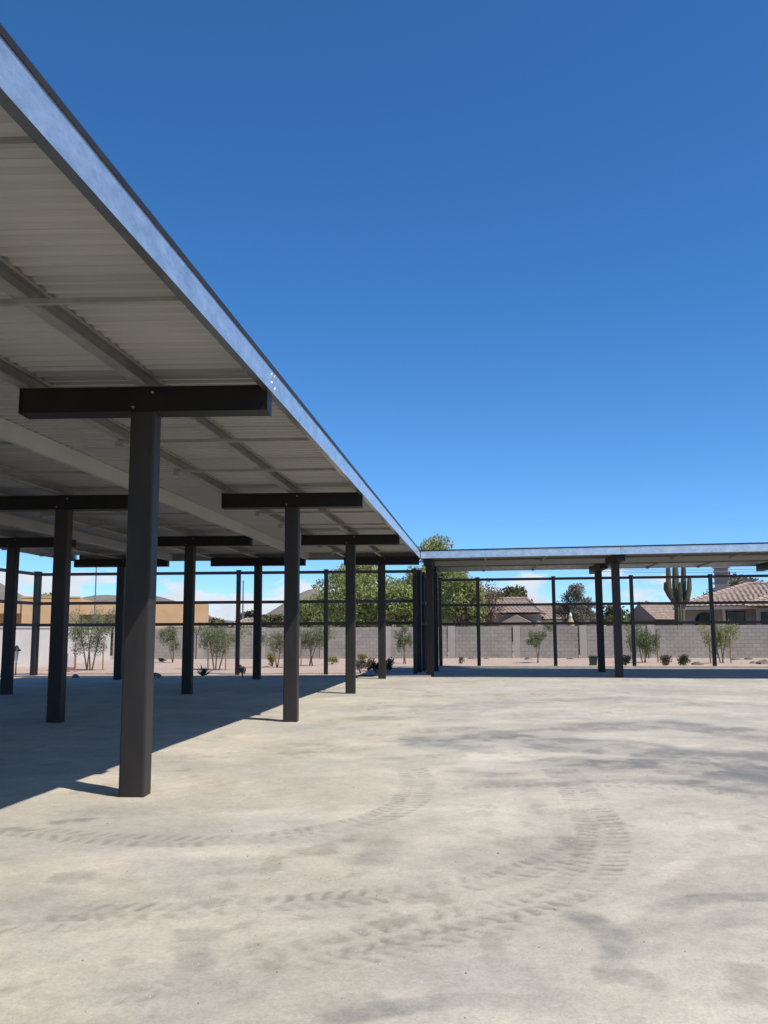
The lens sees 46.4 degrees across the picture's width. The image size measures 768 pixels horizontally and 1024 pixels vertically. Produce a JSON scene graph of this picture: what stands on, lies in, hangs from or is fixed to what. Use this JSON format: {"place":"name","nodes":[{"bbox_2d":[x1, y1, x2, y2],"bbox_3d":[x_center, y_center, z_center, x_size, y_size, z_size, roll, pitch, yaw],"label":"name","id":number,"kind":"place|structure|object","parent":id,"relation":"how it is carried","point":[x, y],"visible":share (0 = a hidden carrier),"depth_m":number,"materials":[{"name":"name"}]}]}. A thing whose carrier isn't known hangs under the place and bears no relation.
{"place":"outdoors","nodes":[
{"label":"outdoors","id":0,"kind":"place"},
{"bbox_2d":[0,583,234,627],"bbox_3d":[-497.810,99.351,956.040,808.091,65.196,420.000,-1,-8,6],"label":"hill","id":1,"kind":"structure","parent":0,"point":[105,598],"depth_m":888.21,"materials":[{"name":"brown soil"}]},
{"bbox_2d":[0,655,447,675],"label":"gravel bed","id":2,"kind":"object","parent":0,"point":[167,667],"visible":0.32,"depth_m":38.89,"materials":[{"name":"beige gravel"}]},
{"bbox_2d":[0,626,111,667],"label":"side wall","id":3,"kind":"structure","parent":2,"relation":"on","point":[23,639],"depth_m":44.62,"materials":[{"name":"paint"}]},
{"bbox_2d":[67,654,77,671],"bbox_3d":[-12.679,6.124,36.335,0.410,0.760,0.400,-1,-8,6],"label":"barricade","id":4,"kind":"object","parent":2,"relation":"on","point":[71,662],"visible":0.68,"depth_m":36.31,"materials":[{"name":"orange plastic"}]},
{"bbox_2d":[68,605,115,670],"bbox_3d":[-12.159,5.314,37.664,2.899,2.813,2.010,-1,-8,6],"label":"sapling","id":5,"kind":"object","parent":2,"relation":"on","point":[79,631],"visible":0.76,"depth_m":37.53,"materials":[{"name":"green plant"}]},
{"bbox_2d":[156,626,180,662],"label":"sapling","id":6,"kind":"object","parent":2,"relation":"on","point":[170,634],"visible":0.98,"depth_m":46.95,"materials":[{"name":"green plant"}]},
{"bbox_2d":[194,620,252,670],"bbox_3d":[-6.850,5.634,37.752,2.802,2.146,1.583,-1,-8,6],"label":"sapling","id":7,"kind":"object","parent":2,"relation":"on","point":[220,634],"visible":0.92,"depth_m":37.58,"materials":[{"name":"green plant"}]},
{"bbox_2d":[35,568,416,675],"bbox_3d":[-5.984,4.141,33.536,14.456,3.925,0.180,-1,-8,3],"label":"fence","id":8,"kind":"object","parent":2,"relation":"on","point":[238,602],"visible":0.54,"depth_m":33.48,"materials":[{"name":"metal"}]},
{"bbox_2d":[267,653,276,665],"bbox_3d":[-5.106,6.685,40.488,0.456,0.734,0.550,3,-8,-25],"label":"shrub","id":9,"kind":"object","parent":2,"relation":"on","point":[271,658],"visible":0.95,"depth_m":40.44,"materials":[{"name":"green plant"}]},
{"bbox_2d":[113,626,446,658],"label":"block wall","id":10,"kind":"structure","parent":2,"relation":"on","point":[367,641],"depth_m":51.50,"materials":[{"name":"grey concrete"}]},
{"bbox_2d":[261,630,302,667],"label":"sapling","id":11,"kind":"object","parent":2,"relation":"on","point":[275,639],"visible":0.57,"depth_m":39.22,"materials":[{"name":"green plant"}]},
{"bbox_2d":[299,616,336,665],"bbox_3d":[-3.163,5.974,41.439,1.713,2.406,1.806,4,-9,-28],"label":"sapling","id":12,"kind":"object","parent":2,"relation":"on","point":[306,640],"visible":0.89,"depth_m":41.23,"materials":[{"name":"green plant"}]},
{"bbox_2d":[328,656,338,663],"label":"shrub","id":13,"kind":"object","parent":2,"relation":"on","point":[332,659],"visible":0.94,"depth_m":43.30,"materials":[{"name":"green plant"}]},
{"bbox_2d":[356,659,365,672],"bbox_3d":[-0.929,5.912,34.335,0.495,0.605,0.482,-1,-8,6],"label":"shrub","id":14,"kind":"object","parent":2,"relation":"on","point":[361,664],"visible":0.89,"depth_m":34.25,"materials":[{"name":"green plant"}]},
{"bbox_2d":[357,654,367,660],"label":"shrub","id":15,"kind":"object","parent":2,"relation":"on","point":[362,656],"visible":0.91,"depth_m":45.68,"materials":[{"name":"green plant"}]},
{"bbox_2d":[364,658,375,670],"bbox_3d":[-0.601,6.129,35.955,0.648,0.600,0.497,5,-9,-34],"label":"shrub","id":16,"kind":"object","parent":2,"relation":"on","point":[368,662],"visible":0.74,"depth_m":35.90,"materials":[{"name":"green plant"}]},
{"bbox_2d":[370,662,377,672],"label":"shrub","id":17,"kind":"object","parent":2,"relation":"on","point":[374,666],"visible":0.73,"depth_m":34.27,"materials":[{"name":"green plant"}]},
{"bbox_2d":[386,657,394,670],"bbox_3d":[0.226,6.093,35.905,0.489,0.647,0.492,-1,-8,6],"label":"shrub","id":18,"kind":"object","parent":2,"relation":"on","point":[390,662],"visible":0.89,"depth_m":35.81,"materials":[{"name":"green plant"}]},
{"bbox_2d":[372,584,412,626],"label":"tree","id":19,"kind":"object","parent":2,"relation":"on","point":[403,611],"visible":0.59,"depth_m":55.97,"materials":[{"name":"green plant"}]},
{"bbox_2d":[393,620,412,663],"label":"sapling","id":20,"kind":"object","parent":2,"relation":"on","point":[401,638],"visible":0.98,"depth_m":42.63,"materials":[{"name":"green plant"}]},
{"bbox_2d":[265,589,442,626],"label":"hill","id":21,"kind":"structure","parent":0,"point":[280,608],"depth_m":1179.03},
{"bbox_2d":[0,668,767,1023],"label":"parking lot","id":22,"kind":"structure","parent":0,"point":[310,796],"depth_m":6.57,"materials":[{"name":"beige concrete"}]},
{"bbox_2d":[15,645,20,674],"bbox_3d":[-13.830,5.612,33.690,0.320,1.190,0.304,-1,-8,6],"label":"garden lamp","id":23,"kind":"object","parent":22,"relation":"on","point":[17,649],"visible":0.83,"depth_m":33.66,"materials":[{"name":"metal"}]},
{"bbox_2d":[0,568,39,676],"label":"fence","id":24,"kind":"object","parent":22,"relation":"on","point":[34,603],"visible":0.88,"depth_m":33.55,"materials":[{"name":"metal"}]},
{"bbox_2d":[154,672,161,677],"bbox_3d":[-8.188,5.849,32.079,0.403,0.211,0.328,-1,-8,6],"label":"boulder","id":25,"kind":"object","parent":22,"relation":"on","point":[157,675],"visible":0.65,"depth_m":31.98,"materials":[{"name":"grey stone"}]},
{"bbox_2d":[196,664,213,675],"bbox_3d":[-6.431,5.622,31.991,0.697,0.447,0.592,-1,-8,6],"label":"agave","id":26,"kind":"object","parent":22,"relation":"on","point":[203,671],"visible":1,"depth_m":31.95,"materials":[{"name":"green plant"}]},
{"bbox_2d":[0,23,420,797],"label":"carport","id":27,"kind":"object","parent":22,"relation":"on","point":[154,413],"visible":0.99,"depth_m":9.50,"materials":[{"name":"grey metal"}]},
{"bbox_2d":[237,665,245,677],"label":"shrub","id":28,"kind":"object","parent":22,"relation":"on","point":[242,670],"visible":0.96,"depth_m":31.80,"materials":[{"name":"green plant"}]},
{"bbox_2d":[9,721,763,1023],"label":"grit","id":29,"kind":"object","parent":22,"relation":"on","point":[415,910],"visible":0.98,"depth_m":5.38,"materials":[{"name":"grey gravel"}]},
{"bbox_2d":[373,672,434,676],"bbox_3d":[0.760,5.965,32.770,2.050,0.100,2.500,-1,-8,6],"label":"concrete apron","id":30,"kind":"object","parent":22,"relation":"on","point":[411,674],"visible":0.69,"depth_m":32.04,"materials":[{"name":"beige concrete"}]},
{"bbox_2d":[416,570,426,672],"bbox_3d":[1.698,4.481,36.387,0.290,3.925,4.946,-2,-8,10],"label":"fence","id":31,"kind":"object","parent":22,"relation":"on","point":[421,627],"visible":0.46,"depth_m":34.22,"materials":[{"name":"metal"}]},
{"bbox_2d":[421,542,767,677],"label":"carport","id":32,"kind":"object","parent":22,"relation":"on","point":[596,561],"visible":0.99,"depth_m":31.98,"materials":[{"name":"grey metal"}]},
{"bbox_2d":[439,665,767,668],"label":"kerb","id":33,"kind":"structure","parent":22,"relation":"on","point":[586,666],"depth_m":37.85,"materials":[{"name":"concrete"}]},
{"bbox_2d":[438,574,767,665],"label":"fence","id":34,"kind":"object","parent":33,"relation":"on","point":[712,622],"visible":0.98,"depth_m":38.16,"materials":[{"name":"metal"}]},
{"bbox_2d":[0,0,767,625],"label":"sky","id":35,"kind":"structure","parent":0,"point":[510,257],"materials":[{"name":"blue"}]},
{"bbox_2d":[443,655,767,665],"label":"gravel bed","id":36,"kind":"object","parent":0,"point":[550,661],"visible":0.4,"depth_m":43.84,"materials":[{"name":"beige gravel"}]},
{"bbox_2d":[442,571,488,626],"bbox_3d":[4.935,6.289,55.505,3.186,5.603,3.295,-1,-8,6],"label":"tree","id":37,"kind":"object","parent":36,"relation":"on","point":[465,591],"visible":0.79,"depth_m":54.80,"materials":[{"name":"green plant"}]},
{"bbox_2d":[525,620,552,662],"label":"sapling","id":38,"kind":"object","parent":36,"relation":"on","point":[537,639],"visible":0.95,"depth_m":42.84,"materials":[{"name":"green plant"}]},
{"bbox_2d":[588,656,596,664],"bbox_3d":[8.964,6.386,38.419,0.356,0.453,0.419,-1,-8,6],"label":"waste bin","id":39,"kind":"object","parent":36,"relation":"on","point":[592,660],"visible":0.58,"depth_m":38.24,"materials":[{"name":"plastic"}]},
{"bbox_2d":[448,624,767,657],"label":"block wall","id":40,"kind":"structure","parent":36,"relation":"on","point":[675,642],"depth_m":49.63,"materials":[{"name":"grey concrete"}]},
{"bbox_2d":[567,613,573,625],"bbox_3d":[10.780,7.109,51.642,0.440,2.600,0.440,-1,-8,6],"label":"garden ornament","id":41,"kind":"object","parent":40,"relation":"on","point":[570,618],"visible":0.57,"depth_m":51.66,"materials":[{"name":"ceramic"}]},
{"bbox_2d":[623,654,631,664],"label":"shrub","id":42,"kind":"object","parent":36,"relation":"on","point":[625,659],"visible":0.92,"depth_m":38.39,"materials":[{"name":"green plant"}]},
{"bbox_2d":[624,617,662,662],"bbox_3d":[12.165,6.009,42.010,1.698,2.329,1.135,-1,-8,6],"label":"sapling","id":43,"kind":"object","parent":36,"relation":"on","point":[648,642],"visible":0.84,"depth_m":41.81,"materials":[{"name":"green plant"}]},
{"bbox_2d":[660,654,671,665],"bbox_3d":[12.051,6.352,38.275,0.623,0.638,0.666,-1,-8,6],"label":"shrub","id":44,"kind":"object","parent":36,"relation":"on","point":[664,660],"visible":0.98,"depth_m":38.19,"materials":[{"name":"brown plant"}]},
{"bbox_2d":[664,567,691,624],"bbox_3d":[18.071,6.011,54.944,1.659,5.771,0.844,-3,-8,16],"label":"cactus","id":45,"kind":"object","parent":36,"relation":"on","point":[676,590],"visible":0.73,"depth_m":54.94,"materials":[{"name":"green plant"}]},
{"bbox_2d":[677,654,690,665],"bbox_3d":[12.794,6.351,38.217,0.624,0.620,0.598,-1,-8,6],"label":"shrub","id":46,"kind":"object","parent":36,"relation":"on","point":[681,660],"visible":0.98,"depth_m":38.12,"materials":[{"name":"green plant"}]},
{"bbox_2d":[691,661,703,664],"bbox_3d":[13.756,6.677,39.256,0.562,0.274,0.432,-1,-8,6],"label":"boulder","id":47,"kind":"object","parent":36,"relation":"on","point":[697,663],"visible":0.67,"depth_m":39.16,"materials":[{"name":"beige stone"}]},
{"bbox_2d":[697,620,740,662],"bbox_3d":[15.465,5.983,41.188,1.867,2.129,1.214,-7,-10,39],"label":"sapling","id":48,"kind":"object","parent":36,"relation":"on","point":[726,632],"visible":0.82,"depth_m":41.03,"materials":[{"name":"green plant"}]},
{"bbox_2d":[756,659,767,663],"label":"boulder","id":49,"kind":"object","parent":36,"relation":"on","point":[763,661],"visible":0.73,"depth_m":39.43,"materials":[{"name":"beige stone"}]},
{"bbox_2d":[606,569,752,569],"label":"power line","id":50,"kind":"object","parent":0,"point":[728,569],"visible":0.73,"depth_m":87.48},
{"bbox_2d":[602,571,767,572],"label":"power line","id":51,"kind":"object","parent":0,"point":[671,572],"visible":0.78,"depth_m":89.48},
{"label":"ground","id":52,"kind":"structure","parent":0,"visible":0},
{"bbox_2d":[94,567,96,620],"bbox_3d":[-20.423,6.776,63.301,0.127,7.051,0.127,-4,-9,29],"label":"utility pole","id":53,"kind":"object","parent":52,"relation":"on","point":[95,592],"visible":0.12,"depth_m":63.41,"materials":[{"name":"wood"}]},
{"bbox_2d":[0,596,208,654],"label":"house","id":54,"kind":"structure","parent":52,"relation":"on","point":[169,613],"depth_m":71.02,"materials":[{"name":"beige paint"}]},
{"bbox_2d":[110,630,113,653],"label":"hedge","id":55,"kind":"object","parent":52,"relation":"on","point":[111,642],"visible":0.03,"depth_m":64.01,"materials":[{"name":"green plant"}]},
{"bbox_2d":[208,617,227,627],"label":"tree","id":56,"kind":"object","parent":52,"relation":"on","point":[213,619],"visible":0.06,"depth_m":80.07,"materials":[{"name":"green plant"}]},
{"bbox_2d":[242,580,243,618],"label":"utility pole","id":57,"kind":"object","parent":52,"relation":"on","point":[243,600],"visible":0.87,"depth_m":101.91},
{"bbox_2d":[235,609,252,621],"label":"tree","id":58,"kind":"object","parent":52,"relation":"on","point":[248,614],"visible":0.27,"depth_m":104.94,"materials":[{"name":"green plant"}]},
{"bbox_2d":[228,618,282,627],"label":"house","id":59,"kind":"structure","parent":52,"relation":"on","point":[247,620],"depth_m":98.33,"materials":[{"name":"ceramic"}]},
{"bbox_2d":[262,613,283,627],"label":"tree","id":60,"kind":"object","parent":52,"relation":"on","point":[273,618],"visible":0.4,"depth_m":72.31,"materials":[{"name":"green plant"}]},
{"bbox_2d":[299,598,333,627],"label":"tree","id":61,"kind":"object","parent":52,"relation":"on","point":[305,615],"visible":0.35,"depth_m":65.68,"materials":[{"name":"green plant"}]},
{"bbox_2d":[303,563,411,626],"bbox_3d":[-1.489,6.373,59.924,7.183,6.666,7.362,4,-9,-27],"label":"tree","id":62,"kind":"object","parent":52,"relation":"on","point":[367,588],"visible":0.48,"depth_m":58.66,"materials":[{"name":"green plant"}]},
{"bbox_2d":[388,534,475,626],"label":"tree","id":63,"kind":"object","parent":52,"relation":"on","point":[433,544],"visible":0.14,"depth_m":65.37,"materials":[{"name":"green plant"}]},
{"bbox_2d":[480,577,507,625],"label":"tree","id":64,"kind":"object","parent":52,"relation":"on","point":[491,616],"visible":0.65,"depth_m":68.77,"materials":[{"name":"green plant"}]},
{"bbox_2d":[443,597,546,650],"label":"house","id":65,"kind":"structure","parent":52,"relation":"on","point":[522,613],"depth_m":80.72,"materials":[{"name":"beige tile"}]},
{"bbox_2d":[486,584,532,600],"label":"tree","id":66,"kind":"object","parent":52,"relation":"on","point":[512,591],"visible":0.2,"depth_m":93.23,"materials":[{"name":"green plant"}]},
{"bbox_2d":[539,606,595,625],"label":"house","id":67,"kind":"structure","parent":52,"relation":"on","point":[548,616],"depth_m":88.67,"materials":[{"name":"ceramic"}]},
{"bbox_2d":[556,583,595,654],"bbox_3d":[13.282,7.361,61.670,3.081,5.015,3.501,5,-9,-35],"label":"tree","id":68,"kind":"object","parent":52,"relation":"on","point":[581,613],"visible":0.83,"depth_m":61.28,"materials":[{"name":"green plant"}]},
{"bbox_2d":[591,605,630,625],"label":"tree","id":69,"kind":"object","parent":52,"relation":"on","point":[608,615],"visible":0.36,"depth_m":71.61,"materials":[{"name":"green plant"}]},
{"bbox_2d":[627,605,673,651],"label":"house","id":70,"kind":"structure","parent":52,"relation":"on","point":[653,612],"depth_m":70.81,"materials":[{"name":"beige tile"}]},
{"bbox_2d":[672,567,767,652],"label":"house","id":71,"kind":"structure","parent":52,"relation":"on","point":[750,591],"depth_m":61.34,"materials":[{"name":"grey paint"}]},
{"bbox_2d":[725,611,745,624],"bbox_3d":[23.765,7.988,60.471,1.220,2.570,0.120,-3,-8,22],"label":"window","id":72,"kind":"structure","parent":71,"relation":"in","point":[730,615],"depth_m":60.52,"materials":[{"name":"glass"}]},
{"bbox_2d":[761,612,767,624],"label":"window","id":73,"kind":"structure","parent":71,"relation":"in","point":[764,615],"depth_m":58.39,"materials":[{"name":"glass"}]},
{"bbox_2d":[703,571,763,594],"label":"tree","id":74,"kind":"object","parent":52,"relation":"on","point":[734,581],"visible":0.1,"depth_m":79.72,"materials":[{"name":"green plant"}]}
]}

